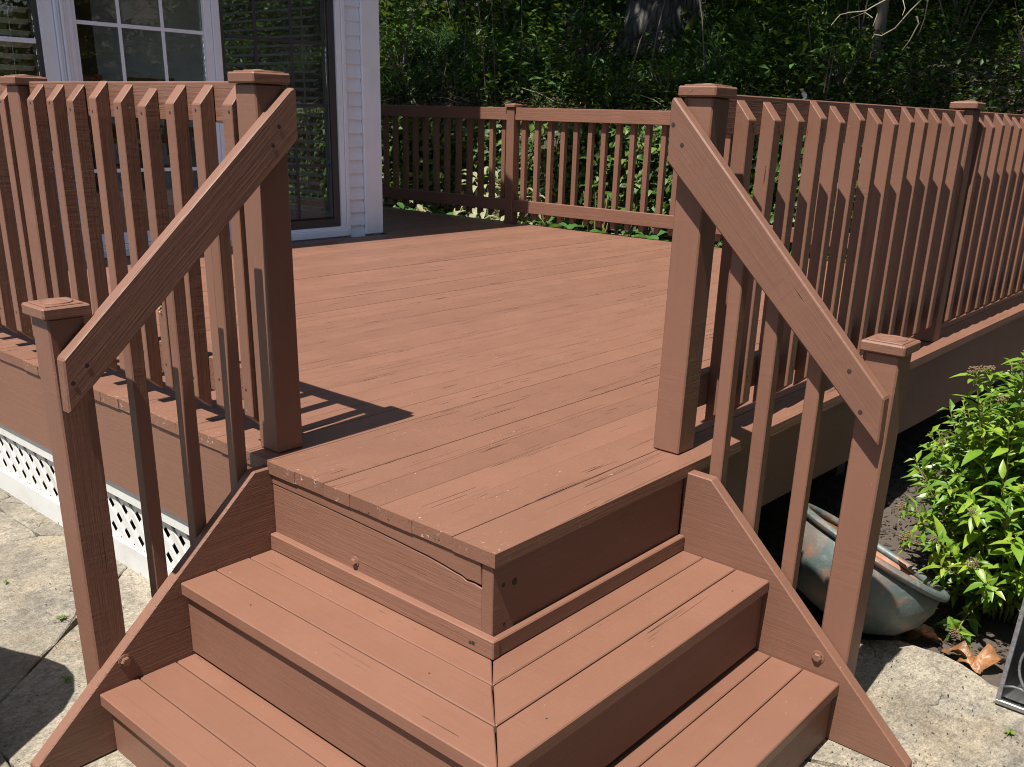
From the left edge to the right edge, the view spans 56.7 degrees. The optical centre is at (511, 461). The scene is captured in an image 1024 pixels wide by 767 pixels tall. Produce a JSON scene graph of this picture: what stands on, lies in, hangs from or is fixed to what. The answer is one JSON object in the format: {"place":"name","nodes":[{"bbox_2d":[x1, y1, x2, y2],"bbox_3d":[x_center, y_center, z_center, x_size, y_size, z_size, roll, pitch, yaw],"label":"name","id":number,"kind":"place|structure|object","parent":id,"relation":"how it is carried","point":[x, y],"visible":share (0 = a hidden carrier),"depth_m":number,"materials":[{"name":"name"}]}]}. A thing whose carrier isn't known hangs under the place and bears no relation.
{"place":"outdoors","nodes":[
{"label":"outdoors","id":0,"kind":"place"},
{"bbox_2d":[83,74,102,168],"bbox_3d":[-3.436,-2.402,7.379,0.440,1.139,0.440,18,26,38],"label":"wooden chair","id":1,"kind":"object","parent":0,"point":[97,77],"visible":0.03,"depth_m":7.17,"materials":[{"name":"brown wood"}]},
{"bbox_2d":[89,124,193,208],"bbox_3d":[-3.623,-2.547,8.317,0.900,0.759,1.400,18,26,38],"label":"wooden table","id":2,"kind":"object","parent":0,"point":[191,129],"visible":0.03,"depth_m":8.29,"materials":[{"name":"brown wood"}]},
{"bbox_2d":[116,76,173,168],"bbox_3d":[-3.041,-2.547,7.806,0.440,1.139,0.440,18,26,38],"label":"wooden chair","id":3,"kind":"object","parent":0,"point":[137,121],"visible":0.11,"depth_m":7.56,"materials":[{"name":"brown wood"}]},
{"bbox_2d":[0,437,1023,766],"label":"patio","id":4,"kind":"structure","parent":0,"point":[36,575],"depth_m":2.91,"materials":[{"name":"beige concrete"}]},
{"bbox_2d":[60,675,73,681],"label":"fallen leaf","id":5,"kind":"object","parent":4,"relation":"on","point":[66,677],"visible":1,"depth_m":2.82,"materials":[{"name":"plant"}]},
{"bbox_2d":[21,88,297,684],"bbox_3d":[-0.859,-0.108,2.514,0.142,1.667,0.702,18,26,38],"label":"stair railing","id":6,"kind":"object","parent":4,"relation":"on","point":[77,356],"visible":0.91,"depth_m":2.37,"materials":[{"name":"brown paint"}]},
{"bbox_2d":[30,465,911,766],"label":"corner stairs","id":7,"kind":"structure","parent":4,"relation":"on","point":[280,623],"depth_m":2.41,"materials":[{"name":"brown paint"}]},
{"bbox_2d":[0,508,1022,766],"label":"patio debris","id":8,"kind":"object","parent":4,"relation":"on","point":[842,748],"visible":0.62,"depth_m":2.79,"materials":[{"name":"plant"}]},
{"bbox_2d":[668,98,920,674],"bbox_3d":[0.705,-0.105,2.622,0.700,1.671,0.136,18,26,38],"label":"stair railing","id":9,"kind":"object","parent":4,"relation":"on","point":[871,388],"visible":0.89,"depth_m":2.49,"materials":[{"name":"brown paint"}]},
{"bbox_2d":[1003,729,1014,734],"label":"fallen leaf","id":10,"kind":"object","parent":4,"relation":"on","point":[1011,731],"visible":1,"depth_m":2.69,"materials":[{"name":"green plant"}]},
{"bbox_2d":[995,598,1023,713],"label":"garden lantern","id":11,"kind":"object","parent":4,"relation":"on","point":[1010,693],"visible":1,"depth_m":2.78,"materials":[{"name":"grey metal"}]},
{"bbox_2d":[522,216,567,227],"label":"hosta","id":12,"kind":"object","parent":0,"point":[552,225],"visible":0.09,"depth_m":9.74,"materials":[{"name":"green plant"}]},
{"bbox_2d":[590,208,643,235],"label":"hosta","id":13,"kind":"object","parent":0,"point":[624,233],"visible":0.14,"depth_m":9.07,"materials":[{"name":"green plant"}]},
{"bbox_2d":[225,0,1023,114],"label":"hillside","id":14,"kind":"structure","parent":0,"point":[995,78],"depth_m":9.80,"materials":[{"name":"soil"}]},
{"bbox_2d":[379,0,436,77],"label":"understory bush","id":15,"kind":"object","parent":14,"relation":"on","point":[394,43],"visible":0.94,"depth_m":13.27,"materials":[{"name":"green plant"}]},
{"bbox_2d":[386,60,433,98],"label":"understory bush","id":16,"kind":"object","parent":14,"relation":"on","point":[408,78],"visible":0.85,"depth_m":12.76,"materials":[{"name":"green plant"}]},
{"bbox_2d":[455,0,487,22],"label":"understory bush","id":17,"kind":"object","parent":14,"relation":"on","point":[461,4],"visible":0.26,"depth_m":15.07,"materials":[{"name":"green plant"}]},
{"bbox_2d":[464,15,525,94],"bbox_3d":[-0.325,-5.170,12.150,0.795,1.040,0.950,-12,24,-32],"label":"understory bush","id":18,"kind":"object","parent":14,"relation":"on","point":[487,46],"visible":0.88,"depth_m":12.05,"materials":[{"name":"green plant"}]},
{"bbox_2d":[235,0,870,105],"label":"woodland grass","id":19,"kind":"structure","parent":14,"relation":"on","point":[694,47],"depth_m":11.81,"materials":[{"name":"green plant"}]},
{"bbox_2d":[550,3,627,61],"bbox_3d":[0.955,-5.277,11.876,1.003,0.848,0.910,4,20,7],"label":"understory bush","id":20,"kind":"object","parent":14,"relation":"on","point":[588,21],"visible":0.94,"depth_m":11.80,"materials":[{"name":"green plant"}]},
{"bbox_2d":[226,0,993,103],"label":"wild stems","id":21,"kind":"object","parent":14,"relation":"on","point":[640,39],"visible":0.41,"depth_m":10.93,"materials":[{"name":"green plant"}]},
{"bbox_2d":[221,0,1019,69],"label":"distant undergrowth","id":22,"kind":"object","parent":14,"relation":"on","point":[438,5],"visible":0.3,"depth_m":15.07,"materials":[{"name":"green plant"}]},
{"bbox_2d":[223,0,1023,113],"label":"undergrowth","id":23,"kind":"object","parent":14,"relation":"on","point":[884,57],"visible":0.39,"depth_m":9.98,"materials":[{"name":"green plant"}]},
{"bbox_2d":[612,0,707,54],"bbox_3d":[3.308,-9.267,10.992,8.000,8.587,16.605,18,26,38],"label":"oak tree","id":24,"kind":"object","parent":14,"relation":"on","point":[638,14],"visible":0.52,"depth_m":11.59,"materials":[{"name":"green plant"}]},
{"bbox_2d":[297,70,1023,114],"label":"leaf litter","id":25,"kind":"object","parent":14,"relation":"on","point":[933,101],"visible":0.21,"depth_m":10.67,"materials":[{"name":"plant"}]},
{"bbox_2d":[800,89,806,98],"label":"pale leaf","id":26,"kind":"object","parent":25,"relation":"on","point":[804,94],"visible":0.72,"depth_m":8.84,"materials":[{"name":"grey plant"}]},
{"bbox_2d":[297,82,1023,110],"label":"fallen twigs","id":27,"kind":"object","parent":14,"relation":"on","point":[547,98],"visible":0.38,"depth_m":10.80,"materials":[{"name":"brown wood"}]},
{"bbox_2d":[640,51,696,99],"bbox_3d":[1.776,-4.108,10.247,0.799,0.565,0.659,-1,20,-6],"label":"understory bush","id":28,"kind":"object","parent":14,"relation":"on","point":[668,72],"visible":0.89,"depth_m":10.15,"materials":[{"name":"green plant"}]},
{"bbox_2d":[812,38,878,88],"bbox_3d":[3.332,-3.949,9.471,0.660,0.526,0.604,-5,21,-19],"label":"understory bush","id":29,"kind":"object","parent":14,"relation":"on","point":[837,79],"visible":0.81,"depth_m":9.49,"materials":[{"name":"green plant"}]},
{"bbox_2d":[868,0,889,69],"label":"sapling tree","id":30,"kind":"object","parent":14,"relation":"on","point":[882,13],"visible":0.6,"depth_m":9.56,"materials":[{"name":"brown plant"}]},
{"bbox_2d":[831,0,928,49],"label":"bare branch","id":31,"kind":"object","parent":30,"relation":"attached to","point":[898,23],"visible":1,"depth_m":7.53,"materials":[{"name":"brown wood"}]},
{"bbox_2d":[925,0,997,43],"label":"understory bush","id":32,"kind":"object","parent":14,"relation":"on","point":[958,16],"visible":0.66,"depth_m":9.49,"materials":[{"name":"green plant"}]},
{"bbox_2d":[991,0,1023,82],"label":"understory bush","id":33,"kind":"object","parent":14,"relation":"on","point":[1020,43],"visible":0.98,"depth_m":8.38,"materials":[{"name":"green plant"}]},
{"bbox_2d":[632,230,667,240],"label":"hosta","id":34,"kind":"object","parent":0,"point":[656,237],"visible":0.04,"depth_m":8.76,"materials":[{"name":"green plant"}]},
{"bbox_2d":[758,370,1022,686],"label":"garden bed","id":35,"kind":"object","parent":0,"point":[992,674],"visible":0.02,"depth_m":4.10,"materials":[{"name":"soil"}]},
{"bbox_2d":[393,202,415,209],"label":"hosta","id":36,"kind":"object","parent":35,"relation":"on","point":[399,204],"visible":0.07,"depth_m":11.36,"materials":[{"name":"green plant"}]},
{"bbox_2d":[404,200,431,212],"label":"pale perennial","id":37,"kind":"object","parent":35,"relation":"on","point":[420,207],"visible":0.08,"depth_m":10.68,"materials":[{"name":"beige plant"}]},
{"bbox_2d":[451,166,500,219],"bbox_3d":[-0.350,-2.679,10.513,0.859,1.120,0.801,18,26,38],"label":"pale perennial","id":38,"kind":"object","parent":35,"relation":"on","point":[473,213],"visible":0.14,"depth_m":10.30,"materials":[{"name":"beige plant"}]},
{"bbox_2d":[484,179,548,224],"bbox_3d":[0.071,-2.444,9.972,0.754,1.071,0.705,18,26,38],"label":"pale perennial","id":39,"kind":"object","parent":35,"relation":"on","point":[523,219],"visible":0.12,"depth_m":9.87,"materials":[{"name":"beige plant"}]},
{"bbox_2d":[564,155,623,231],"bbox_3d":[0.851,-2.473,9.770,0.650,1.304,0.645,18,26,38],"label":"hosta","id":40,"kind":"object","parent":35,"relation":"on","point":[572,226],"visible":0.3,"depth_m":9.69,"materials":[{"name":"green plant"}]},
{"bbox_2d":[797,503,949,635],"bbox_3d":[1.220,0.372,3.267,0.556,0.432,0.550,18,26,38],"label":"copper bowl","id":41,"kind":"object","parent":35,"relation":"on","point":[902,598],"visible":0.6,"depth_m":3.08,"materials":[{"name":"grey metal"}]},
{"bbox_2d":[907,624,943,644],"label":"dry leaf","id":42,"kind":"object","parent":35,"relation":"on","point":[925,631],"visible":0.96,"depth_m":3.19,"materials":[{"name":"brown plant"}]},
{"bbox_2d":[940,641,974,658],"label":"dry leaf","id":43,"kind":"object","parent":35,"relation":"on","point":[963,650],"visible":0.88,"depth_m":3.09,"materials":[{"name":"brown plant"}]},
{"bbox_2d":[896,350,1023,648],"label":"leafy shrub","id":44,"kind":"object","parent":35,"relation":"on","point":[981,491],"visible":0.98,"depth_m":3.22,"materials":[{"name":"green plant"}]},
{"bbox_2d":[957,656,982,673],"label":"dry leaf","id":45,"kind":"object","parent":35,"relation":"on","point":[973,663],"visible":1,"depth_m":3.03,"materials":[{"name":"brown plant"}]},
{"bbox_2d":[976,643,1005,669],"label":"dry leaf","id":46,"kind":"object","parent":35,"relation":"on","point":[988,656],"visible":0.94,"depth_m":3.05,"materials":[{"name":"brown plant"}]},
{"label":"ground","id":47,"kind":"structure","parent":0,"visible":0},
{"bbox_2d":[0,0,382,263],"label":"house","id":48,"kind":"structure","parent":47,"relation":"on","point":[77,40],"depth_m":7.33,"materials":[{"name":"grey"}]},
{"bbox_2d":[0,0,34,74],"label":"window blind","id":49,"kind":"object","parent":48,"relation":"attached to","point":[14,33],"depth_m":5.44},
{"bbox_2d":[0,0,53,160],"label":"window","id":50,"kind":"structure","parent":48,"relation":"in","point":[35,40],"depth_m":5.46,"materials":[{"name":"white plastic"}]},
{"bbox_2d":[70,0,348,257],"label":"sliding door","id":51,"kind":"structure","parent":48,"relation":"in","point":[212,33],"depth_m":6.89,"materials":[{"name":"white plastic"}]},
{"bbox_2d":[194,0,323,209],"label":"window blind","id":52,"kind":"object","parent":48,"relation":"hanging from","point":[306,132],"depth_m":7.79,"materials":[{"name":"grey plastic"}]},
{"bbox_2d":[0,200,1023,568],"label":"deck","id":53,"kind":"structure","parent":47,"relation":"on","point":[480,390],"depth_m":3.56,"materials":[{"name":"brown paint"}]},
{"bbox_2d":[0,424,189,580],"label":"lattice skirt","id":54,"kind":"object","parent":53,"relation":"attached to","point":[130,552],"visible":0.41,"depth_m":3.77,"materials":[{"name":"white plastic"}]},
{"bbox_2d":[0,69,302,452],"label":"deck railing","id":55,"kind":"object","parent":53,"relation":"on","point":[33,262],"visible":0.85,"depth_m":2.89,"materials":[{"name":"brown paint"}]},
{"bbox_2d":[381,103,849,253],"bbox_3d":[0.704,-2.453,7.998,7.046,1.032,0.116,18,26,38],"label":"deck railing","id":56,"kind":"object","parent":53,"relation":"on","point":[508,204],"visible":0.44,"depth_m":8.42,"materials":[{"name":"brown paint"}]},
{"bbox_2d":[653,83,1023,454],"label":"deck railing","id":57,"kind":"object","parent":53,"relation":"on","point":[936,238],"visible":0.91,"depth_m":3.37,"materials":[{"name":"brown paint"}]},
{"bbox_2d":[287,112,863,257],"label":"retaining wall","id":58,"kind":"structure","parent":47,"relation":"on","point":[646,231],"depth_m":10.74,"materials":[{"name":"stone"}]},
{"bbox_2d":[287,102,863,261],"bbox_3d":[-0.205,-3.228,11.104,10.095,1.774,0.327,18,26,38],"label":"ivy","id":59,"kind":"object","parent":58,"relation":"attached to","point":[653,177],"visible":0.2,"depth_m":10.59,"materials":[{"name":"green plant"}]}
]}

